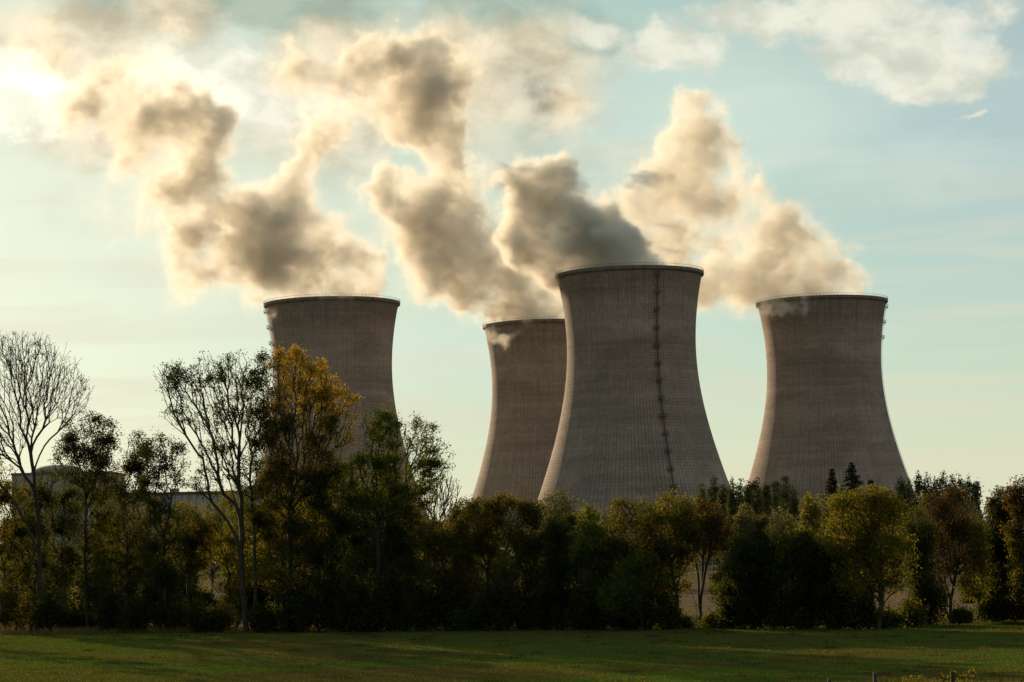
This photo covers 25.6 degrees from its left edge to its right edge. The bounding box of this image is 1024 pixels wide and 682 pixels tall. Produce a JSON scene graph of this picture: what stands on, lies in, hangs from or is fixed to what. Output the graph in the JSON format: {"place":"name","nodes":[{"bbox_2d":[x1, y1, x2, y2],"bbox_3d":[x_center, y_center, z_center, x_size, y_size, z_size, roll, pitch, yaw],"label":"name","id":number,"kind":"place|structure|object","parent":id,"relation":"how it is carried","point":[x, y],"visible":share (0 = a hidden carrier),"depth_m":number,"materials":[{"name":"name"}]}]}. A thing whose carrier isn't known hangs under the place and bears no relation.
{"place":"outdoors","nodes":[
{"label":"outdoors","id":0,"kind":"place"},
{"bbox_2d":[0,619,1023,681],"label":"field","id":1,"kind":"structure","parent":0,"point":[249,656],"depth_m":161.72,"materials":[{"name":"green plant"}]},
{"bbox_2d":[0,452,30,628],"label":"leafy tree","id":2,"kind":"object","parent":1,"relation":"on","point":[4,497],"visible":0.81,"depth_m":237.35,"materials":[{"name":"green plant"}]},
{"bbox_2d":[0,572,34,631],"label":"bush","id":3,"kind":"object","parent":1,"relation":"on","point":[8,603],"visible":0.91,"depth_m":233.99,"materials":[{"name":"green plant"}]},
{"bbox_2d":[0,482,43,619],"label":"leafy tree","id":4,"kind":"object","parent":1,"relation":"on","point":[17,519],"visible":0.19,"depth_m":260.98,"materials":[{"name":"green plant"}]},
{"bbox_2d":[5,463,68,621],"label":"leafy tree","id":5,"kind":"object","parent":1,"relation":"on","point":[21,532],"visible":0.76,"depth_m":238.64,"materials":[{"name":"green plant"}]},
{"bbox_2d":[0,330,94,623],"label":"bare tree","id":6,"kind":"object","parent":1,"relation":"on","point":[30,445],"visible":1,"depth_m":236.34,"materials":[{"name":"brown plant"}]},
{"bbox_2d":[24,579,81,631],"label":"bush","id":7,"kind":"object","parent":1,"relation":"on","point":[54,612],"visible":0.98,"depth_m":231.17,"materials":[{"name":"green plant"}]},
{"bbox_2d":[25,547,80,617],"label":"thicket","id":8,"kind":"object","parent":1,"relation":"on","point":[67,582],"visible":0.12,"depth_m":265.18,"materials":[{"name":"green plant"}]},
{"bbox_2d":[30,481,91,605],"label":"leafy tree","id":9,"kind":"object","parent":1,"relation":"on","point":[66,555],"visible":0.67,"depth_m":260.21,"materials":[{"name":"green plant"}]},
{"bbox_2d":[54,602,99,630],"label":"bush","id":10,"kind":"object","parent":1,"relation":"on","point":[80,616],"visible":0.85,"depth_m":231.30,"materials":[{"name":"green plant"}]},
{"bbox_2d":[47,409,130,626],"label":"leafy tree","id":11,"kind":"object","parent":1,"relation":"on","point":[100,461],"visible":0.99,"depth_m":231.33,"materials":[{"name":"green plant"}]},
{"bbox_2d":[72,556,114,619],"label":"thicket","id":12,"kind":"object","parent":1,"relation":"on","point":[78,597],"visible":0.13,"depth_m":263.11,"materials":[{"name":"green plant"}]},
{"bbox_2d":[75,484,136,583],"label":"leafy tree","id":13,"kind":"object","parent":1,"relation":"on","point":[113,527],"visible":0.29,"depth_m":260.21,"materials":[{"name":"green plant"}]},
{"bbox_2d":[90,572,129,630],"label":"bush","id":14,"kind":"object","parent":1,"relation":"on","point":[105,618],"visible":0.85,"depth_m":226.93,"materials":[{"name":"green plant"}]},
{"bbox_2d":[88,546,137,616],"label":"thicket","id":15,"kind":"object","parent":1,"relation":"on","point":[94,597],"visible":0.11,"depth_m":260.27,"materials":[{"name":"green plant"}]},
{"bbox_2d":[97,428,159,607],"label":"leafy tree","id":16,"kind":"object","parent":1,"relation":"on","point":[135,467],"visible":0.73,"depth_m":232.03,"materials":[{"name":"green plant"}]},
{"bbox_2d":[109,587,165,631],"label":"bush","id":17,"kind":"object","parent":1,"relation":"on","point":[137,615],"visible":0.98,"depth_m":224.86,"materials":[{"name":"green plant"}]},
{"bbox_2d":[124,497,166,585],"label":"leafy tree","id":18,"kind":"object","parent":1,"relation":"on","point":[144,523],"visible":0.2,"depth_m":260.78,"materials":[{"name":"green plant"}]},
{"bbox_2d":[129,427,199,625],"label":"leafy tree","id":19,"kind":"object","parent":1,"relation":"on","point":[164,577],"visible":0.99,"depth_m":225.77,"materials":[{"name":"green plant"}]},
{"bbox_2d":[150,587,189,631],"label":"bush","id":20,"kind":"object","parent":1,"relation":"on","point":[173,621],"visible":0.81,"depth_m":224.32,"materials":[{"name":"green plant"}]},
{"bbox_2d":[157,552,201,616],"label":"thicket","id":21,"kind":"object","parent":1,"relation":"on","point":[192,590],"visible":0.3,"depth_m":255.11,"materials":[{"name":"green plant"}]},
{"bbox_2d":[160,501,220,602],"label":"leafy tree","id":22,"kind":"object","parent":1,"relation":"on","point":[194,544],"visible":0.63,"depth_m":230.37,"materials":[{"name":"green plant"}]},
{"bbox_2d":[166,500,216,593],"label":"leafy tree","id":23,"kind":"object","parent":1,"relation":"on","point":[208,564],"visible":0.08,"depth_m":260.42,"materials":[{"name":"green plant"}]},
{"bbox_2d":[180,591,224,632],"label":"bush","id":24,"kind":"object","parent":1,"relation":"on","point":[192,617],"visible":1,"depth_m":220.86,"materials":[{"name":"green plant"}]},
{"bbox_2d":[153,349,260,632],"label":"half bare tree","id":25,"kind":"object","parent":1,"relation":"on","point":[176,377],"visible":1,"depth_m":218.20,"materials":[{"name":"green plant"}]},
{"bbox_2d":[191,588,228,611],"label":"thicket","id":26,"kind":"object","parent":1,"relation":"on","point":[208,597],"visible":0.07,"depth_m":252.95,"materials":[{"name":"green plant"}]},
{"bbox_2d":[198,595,242,631],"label":"bush","id":27,"kind":"object","parent":1,"relation":"on","point":[225,615],"visible":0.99,"depth_m":221.50,"materials":[{"name":"green plant"}]},
{"bbox_2d":[189,486,273,628],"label":"leafy tree","id":28,"kind":"object","parent":1,"relation":"on","point":[228,555],"visible":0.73,"depth_m":231.19,"materials":[{"name":"green plant"}]},
{"bbox_2d":[222,574,252,623],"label":"thicket","id":29,"kind":"object","parent":1,"relation":"on","point":[240,609],"visible":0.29,"depth_m":250.50,"materials":[{"name":"green plant"}]},
{"bbox_2d":[215,488,260,585],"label":"leafy tree","id":30,"kind":"object","parent":1,"relation":"on","point":[224,573],"visible":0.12,"depth_m":260.36,"materials":[{"name":"green plant"}]},
{"bbox_2d":[226,346,278,631],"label":"leafy tree","id":31,"kind":"object","parent":1,"relation":"on","point":[257,380],"visible":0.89,"depth_m":219.19,"materials":[{"name":"green plant"}]},
{"bbox_2d":[239,550,279,617],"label":"thicket","id":32,"kind":"object","parent":1,"relation":"on","point":[260,595],"visible":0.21,"depth_m":248.71,"materials":[{"name":"green plant"}]},
{"bbox_2d":[244,599,282,632],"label":"bush","id":33,"kind":"object","parent":1,"relation":"on","point":[264,621],"visible":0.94,"depth_m":216.64,"materials":[{"name":"green plant"}]},
{"bbox_2d":[250,468,305,606],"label":"leafy tree","id":34,"kind":"object","parent":1,"relation":"on","point":[271,559],"visible":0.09,"depth_m":238.17,"materials":[{"name":"green plant"}]},
{"bbox_2d":[272,585,301,631],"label":"bush","id":35,"kind":"object","parent":1,"relation":"on","point":[282,614],"visible":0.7,"depth_m":215.07,"materials":[{"name":"green plant"}]},
{"bbox_2d":[245,494,339,631],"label":"leafy tree","id":36,"kind":"object","parent":1,"relation":"on","point":[271,544],"visible":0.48,"depth_m":218.03,"materials":[{"name":"green plant"}]},
{"bbox_2d":[251,341,363,628],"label":"yellow tree","id":37,"kind":"object","parent":1,"relation":"on","point":[324,396],"visible":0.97,"depth_m":216.74,"materials":[{"name":"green plant"}]},
{"bbox_2d":[284,568,344,632],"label":"bush","id":38,"kind":"object","parent":1,"relation":"on","point":[307,614],"visible":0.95,"depth_m":213.14,"materials":[{"name":"green plant"}]},
{"bbox_2d":[262,463,374,631],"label":"leafy tree","id":39,"kind":"object","parent":1,"relation":"on","point":[333,522],"visible":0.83,"depth_m":214.47,"materials":[{"name":"green plant"}]},
{"bbox_2d":[294,464,346,620],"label":"leafy tree","id":40,"kind":"object","parent":1,"relation":"on","point":[311,578],"visible":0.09,"depth_m":238.38,"materials":[{"name":"green plant"}]},
{"bbox_2d":[319,464,376,591],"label":"leafy tree","id":41,"kind":"object","parent":1,"relation":"on","point":[346,480],"visible":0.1,"depth_m":238.80,"materials":[{"name":"green plant"}]},
{"bbox_2d":[331,484,433,630],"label":"leafy tree","id":42,"kind":"object","parent":1,"relation":"on","point":[392,580],"visible":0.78,"depth_m":212.32,"materials":[{"name":"green plant"}]},
{"bbox_2d":[366,469,427,601],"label":"leafy tree","id":43,"kind":"object","parent":1,"relation":"on","point":[384,570],"visible":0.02,"depth_m":237.73,"materials":[{"name":"green plant"}]},
{"bbox_2d":[339,401,455,631],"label":"leafy tree","id":44,"kind":"object","parent":1,"relation":"on","point":[380,464],"visible":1,"depth_m":211.69,"materials":[{"name":"green plant"}]},
{"bbox_2d":[392,504,435,603],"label":"leafy tree","id":45,"kind":"object","parent":1,"relation":"on","point":[417,558],"visible":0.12,"depth_m":237.87,"materials":[{"name":"green plant"}]},
{"bbox_2d":[404,512,477,630],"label":"leafy tree","id":46,"kind":"object","parent":1,"relation":"on","point":[444,586],"visible":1,"depth_m":210.06,"materials":[{"name":"green plant"}]},
{"bbox_2d":[419,473,462,591],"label":"bare tree","id":47,"kind":"object","parent":1,"relation":"on","point":[444,509],"visible":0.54,"depth_m":217.70,"materials":[{"name":"plant"}]},
{"bbox_2d":[424,580,473,630],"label":"bush","id":48,"kind":"object","parent":1,"relation":"on","point":[463,596],"visible":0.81,"depth_m":209.69,"materials":[{"name":"green plant"}]},
{"bbox_2d":[445,588,487,630],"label":"bush","id":49,"kind":"object","parent":1,"relation":"on","point":[466,617],"visible":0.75,"depth_m":208.58,"materials":[{"name":"green plant"}]},
{"bbox_2d":[442,488,521,629],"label":"leafy tree","id":50,"kind":"object","parent":1,"relation":"on","point":[492,508],"visible":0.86,"depth_m":211.08,"materials":[{"name":"green plant"}]},
{"bbox_2d":[485,495,549,609],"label":"leafy tree","id":51,"kind":"object","parent":1,"relation":"on","point":[525,549],"visible":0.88,"depth_m":207.19,"materials":[{"name":"green plant"}]},
{"bbox_2d":[525,510,589,628],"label":"leafy tree","id":52,"kind":"object","parent":1,"relation":"on","point":[557,537],"visible":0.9,"depth_m":204.26,"materials":[{"name":"green plant"}]},
{"bbox_2d":[559,501,627,628],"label":"leafy tree","id":53,"kind":"object","parent":1,"relation":"on","point":[590,581],"visible":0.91,"depth_m":201.92,"materials":[{"name":"green plant"}]},
{"bbox_2d":[601,589,646,629],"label":"bush","id":54,"kind":"object","parent":1,"relation":"on","point":[622,624],"visible":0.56,"depth_m":199.58,"materials":[{"name":"green plant"}]},
{"bbox_2d":[590,493,667,583],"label":"leafy tree","id":55,"kind":"object","parent":1,"relation":"on","point":[620,541],"visible":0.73,"depth_m":201.24,"materials":[{"name":"green plant"}]},
{"bbox_2d":[594,548,672,629],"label":"leafy tree","id":56,"kind":"object","parent":1,"relation":"on","point":[628,592],"visible":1,"depth_m":197.37,"materials":[{"name":"green plant"}]},
{"bbox_2d":[628,590,686,629],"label":"bush","id":57,"kind":"object","parent":1,"relation":"on","point":[662,616],"visible":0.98,"depth_m":198.32,"materials":[{"name":"green plant"}]},
{"bbox_2d":[627,485,719,628],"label":"leafy tree","id":58,"kind":"object","parent":1,"relation":"on","point":[681,521],"visible":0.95,"depth_m":199.41,"materials":[{"name":"green plant"}]},
{"bbox_2d":[669,601,699,628],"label":"bush","id":59,"kind":"object","parent":1,"relation":"on","point":[687,621],"visible":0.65,"depth_m":199.87,"materials":[{"name":"green plant"}]},
{"bbox_2d":[681,495,739,627],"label":"thin tree","id":60,"kind":"object","parent":1,"relation":"on","point":[714,521],"visible":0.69,"depth_m":201.52,"materials":[{"name":"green plant"}]},
{"bbox_2d":[696,608,730,627],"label":"bush","id":61,"kind":"object","parent":1,"relation":"on","point":[708,618],"visible":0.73,"depth_m":199.12,"materials":[{"name":"green plant"}]},
{"bbox_2d":[705,530,743,608],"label":"leafy tree","id":62,"kind":"object","parent":1,"relation":"on","point":[713,577],"visible":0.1,"depth_m":260.16,"materials":[{"name":"green plant"}]},
{"bbox_2d":[709,557,747,628],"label":"bush","id":63,"kind":"object","parent":1,"relation":"on","point":[724,608],"visible":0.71,"depth_m":196.87,"materials":[{"name":"green plant"}]},
{"bbox_2d":[711,511,794,628],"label":"leafy tree","id":64,"kind":"object","parent":1,"relation":"on","point":[755,557],"visible":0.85,"depth_m":195.46,"materials":[{"name":"green plant"}]},
{"bbox_2d":[760,522,831,628],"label":"leafy tree","id":65,"kind":"object","parent":1,"relation":"on","point":[793,565],"visible":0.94,"depth_m":193.25,"materials":[{"name":"green plant"}]},
{"bbox_2d":[841,584,890,629],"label":"bush","id":66,"kind":"object","parent":1,"relation":"on","point":[859,618],"visible":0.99,"depth_m":190.04,"materials":[{"name":"green plant"}]},
{"bbox_2d":[811,480,921,629],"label":"leafy tree","id":67,"kind":"object","parent":1,"relation":"on","point":[862,543],"visible":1,"depth_m":190.02,"materials":[{"name":"green plant"}]},
{"bbox_2d":[870,599,912,628],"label":"bush","id":68,"kind":"object","parent":1,"relation":"on","point":[896,620],"visible":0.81,"depth_m":191.59,"materials":[{"name":"green plant"}]},
{"bbox_2d":[893,595,929,627],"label":"bush","id":69,"kind":"object","parent":1,"relation":"on","point":[917,615],"visible":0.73,"depth_m":194.76,"materials":[{"name":"green plant"}]},
{"bbox_2d":[899,502,943,594],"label":"leafy tree","id":70,"kind":"object","parent":1,"relation":"on","point":[924,543],"visible":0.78,"depth_m":200.06,"materials":[{"name":"green plant"}]},
{"bbox_2d":[903,568,955,625],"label":"bush","id":71,"kind":"object","parent":1,"relation":"on","point":[932,595],"visible":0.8,"depth_m":198.52,"materials":[{"name":"green plant"}]},
{"bbox_2d":[911,482,988,622],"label":"thin tree","id":72,"kind":"object","parent":1,"relation":"on","point":[951,528],"visible":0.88,"depth_m":203.22,"materials":[{"name":"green plant"}]},
{"bbox_2d":[950,671,953,681],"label":"fence post","id":73,"kind":"object","parent":1,"relation":"on","point":[951,673],"visible":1,"depth_m":102.92,"materials":[{"name":"wood"}]},
{"bbox_2d":[900,668,976,681],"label":"creeper","id":74,"kind":"object","parent":73,"relation":"attached to","point":[955,674],"visible":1,"depth_m":102.85,"materials":[{"name":"green plant"}]},
{"bbox_2d":[944,599,978,624],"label":"bush","id":75,"kind":"object","parent":1,"relation":"on","point":[959,615],"visible":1,"depth_m":199.74,"materials":[{"name":"green plant"}]},
{"bbox_2d":[952,519,995,622],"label":"leafy tree","id":76,"kind":"object","parent":1,"relation":"on","point":[979,568],"visible":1,"depth_m":201.91,"materials":[{"name":"green plant"}]},
{"bbox_2d":[974,576,1014,622],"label":"bush","id":77,"kind":"object","parent":1,"relation":"on","point":[988,614],"visible":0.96,"depth_m":203.29,"materials":[{"name":"green plant"}]},
{"bbox_2d":[971,483,1023,621],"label":"leafy tree","id":78,"kind":"object","parent":1,"relation":"on","point":[996,512],"visible":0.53,"depth_m":205.60,"materials":[{"name":"green plant"}]},
{"bbox_2d":[983,589,1023,621],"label":"bush","id":79,"kind":"object","parent":1,"relation":"on","point":[1015,606],"visible":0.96,"depth_m":203.02,"materials":[{"name":"green plant"}]},
{"bbox_2d":[997,474,1023,614],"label":"leafy tree","id":80,"kind":"object","parent":1,"relation":"on","point":[1013,533],"visible":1,"depth_m":201.57,"materials":[{"name":"green plant"}]},
{"bbox_2d":[0,551,1023,633],"bbox_3d":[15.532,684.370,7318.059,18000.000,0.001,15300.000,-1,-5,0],"label":"ground","id":81,"kind":"structure","parent":0,"point":[688,600],"depth_m":367.08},
{"bbox_2d":[11,465,125,568],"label":"reactor building","id":82,"kind":"structure","parent":81,"relation":"on","point":[28,475],"depth_m":1008.84,"materials":[{"name":"concrete"}]},
{"bbox_2d":[197,512,228,592],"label":"distant tree","id":83,"kind":"object","parent":81,"relation":"on","point":[214,570],"visible":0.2,"depth_m":427.73,"materials":[{"name":"green plant"}]},
{"bbox_2d":[88,487,370,573],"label":"turbine hall","id":84,"kind":"structure","parent":81,"relation":"on","point":[187,496],"depth_m":957.97,"materials":[{"name":"concrete"}]},
{"bbox_2d":[253,294,441,566],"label":"cooling tower","id":85,"kind":"structure","parent":81,"relation":"on","point":[349,339],"depth_m":1054.99,"materials":[{"name":"concrete"}]},
{"bbox_2d":[452,317,566,564],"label":"cooling tower","id":86,"kind":"structure","parent":81,"relation":"on","point":[528,359],"depth_m":1179.18,"materials":[{"name":"concrete"}]},
{"bbox_2d":[539,484,584,555],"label":"distant tree","id":87,"kind":"object","parent":81,"relation":"on","point":[554,509],"visible":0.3,"depth_m":428.70,"materials":[{"name":"green plant"}]},
{"bbox_2d":[513,262,736,567],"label":"cooling tower","id":88,"kind":"structure","parent":81,"relation":"on","point":[633,423],"depth_m":962.42,"materials":[{"name":"concrete"}]},
{"bbox_2d":[723,476,741,539],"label":"poplar","id":89,"kind":"object","parent":81,"relation":"on","point":[732,504],"visible":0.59,"depth_m":609.01,"materials":[{"name":"green plant"}]},
{"bbox_2d":[729,502,764,549],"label":"distant tree","id":90,"kind":"object","parent":81,"relation":"on","point":[742,522],"visible":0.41,"depth_m":438.04,"materials":[{"name":"green plant"}]},
{"bbox_2d":[748,476,763,517],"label":"poplar","id":91,"kind":"object","parent":81,"relation":"on","point":[756,503],"visible":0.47,"depth_m":620.12,"materials":[{"name":"green plant"}]},
{"bbox_2d":[758,484,774,530],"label":"poplar","id":92,"kind":"object","parent":81,"relation":"on","point":[766,497],"visible":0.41,"depth_m":607.09,"materials":[{"name":"green plant"}]},
{"bbox_2d":[763,504,798,546],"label":"distant tree","id":93,"kind":"object","parent":81,"relation":"on","point":[789,523],"visible":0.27,"depth_m":447.83,"materials":[{"name":"green plant"}]},
{"bbox_2d":[775,476,794,536],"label":"poplar","id":94,"kind":"object","parent":81,"relation":"on","point":[784,494],"visible":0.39,"depth_m":631.29,"materials":[{"name":"green plant"}]},
{"bbox_2d":[787,489,802,528],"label":"poplar","id":95,"kind":"object","parent":81,"relation":"on","point":[793,510],"visible":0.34,"depth_m":618.01,"materials":[{"name":"green plant"}]},
{"bbox_2d":[795,490,832,544],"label":"distant tree","id":96,"kind":"object","parent":81,"relation":"on","point":[810,512],"visible":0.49,"depth_m":428.18,"materials":[{"name":"green plant"}]},
{"bbox_2d":[811,492,848,542],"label":"distant tree","id":97,"kind":"object","parent":81,"relation":"on","point":[825,514],"visible":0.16,"depth_m":467.38,"materials":[{"name":"green plant"}]},
{"bbox_2d":[747,292,914,535],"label":"cooling tower","id":98,"kind":"structure","parent":81,"relation":"on","point":[826,407],"depth_m":1095.65,"materials":[{"name":"concrete"}]},
{"bbox_2d":[820,469,847,541],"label":"fir tree","id":99,"kind":"object","parent":81,"relation":"on","point":[831,482],"visible":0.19,"depth_m":558.47,"materials":[{"name":"green plant"}]},
{"bbox_2d":[829,462,878,550],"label":"fir tree","id":100,"kind":"object","parent":81,"relation":"on","point":[852,477],"visible":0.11,"depth_m":558.49,"materials":[{"name":"green plant"}]},
{"bbox_2d":[894,476,911,533],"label":"poplar","id":101,"kind":"object","parent":81,"relation":"on","point":[902,490],"visible":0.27,"depth_m":605.24,"materials":[{"name":"green plant"}]},
{"bbox_2d":[908,470,924,513],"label":"poplar","id":102,"kind":"object","parent":81,"relation":"on","point":[917,486],"visible":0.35,"depth_m":629.36,"materials":[{"name":"green plant"}]},
{"bbox_2d":[0,612,1023,634],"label":"verge grass","id":103,"kind":"structure","parent":0,"point":[72,630],"depth_m":225.72,"materials":[{"name":"green plant"}]},
{"bbox_2d":[0,0,1023,548],"label":"sky","id":104,"kind":"structure","parent":0,"point":[170,170],"materials":[{"name":"blue"}]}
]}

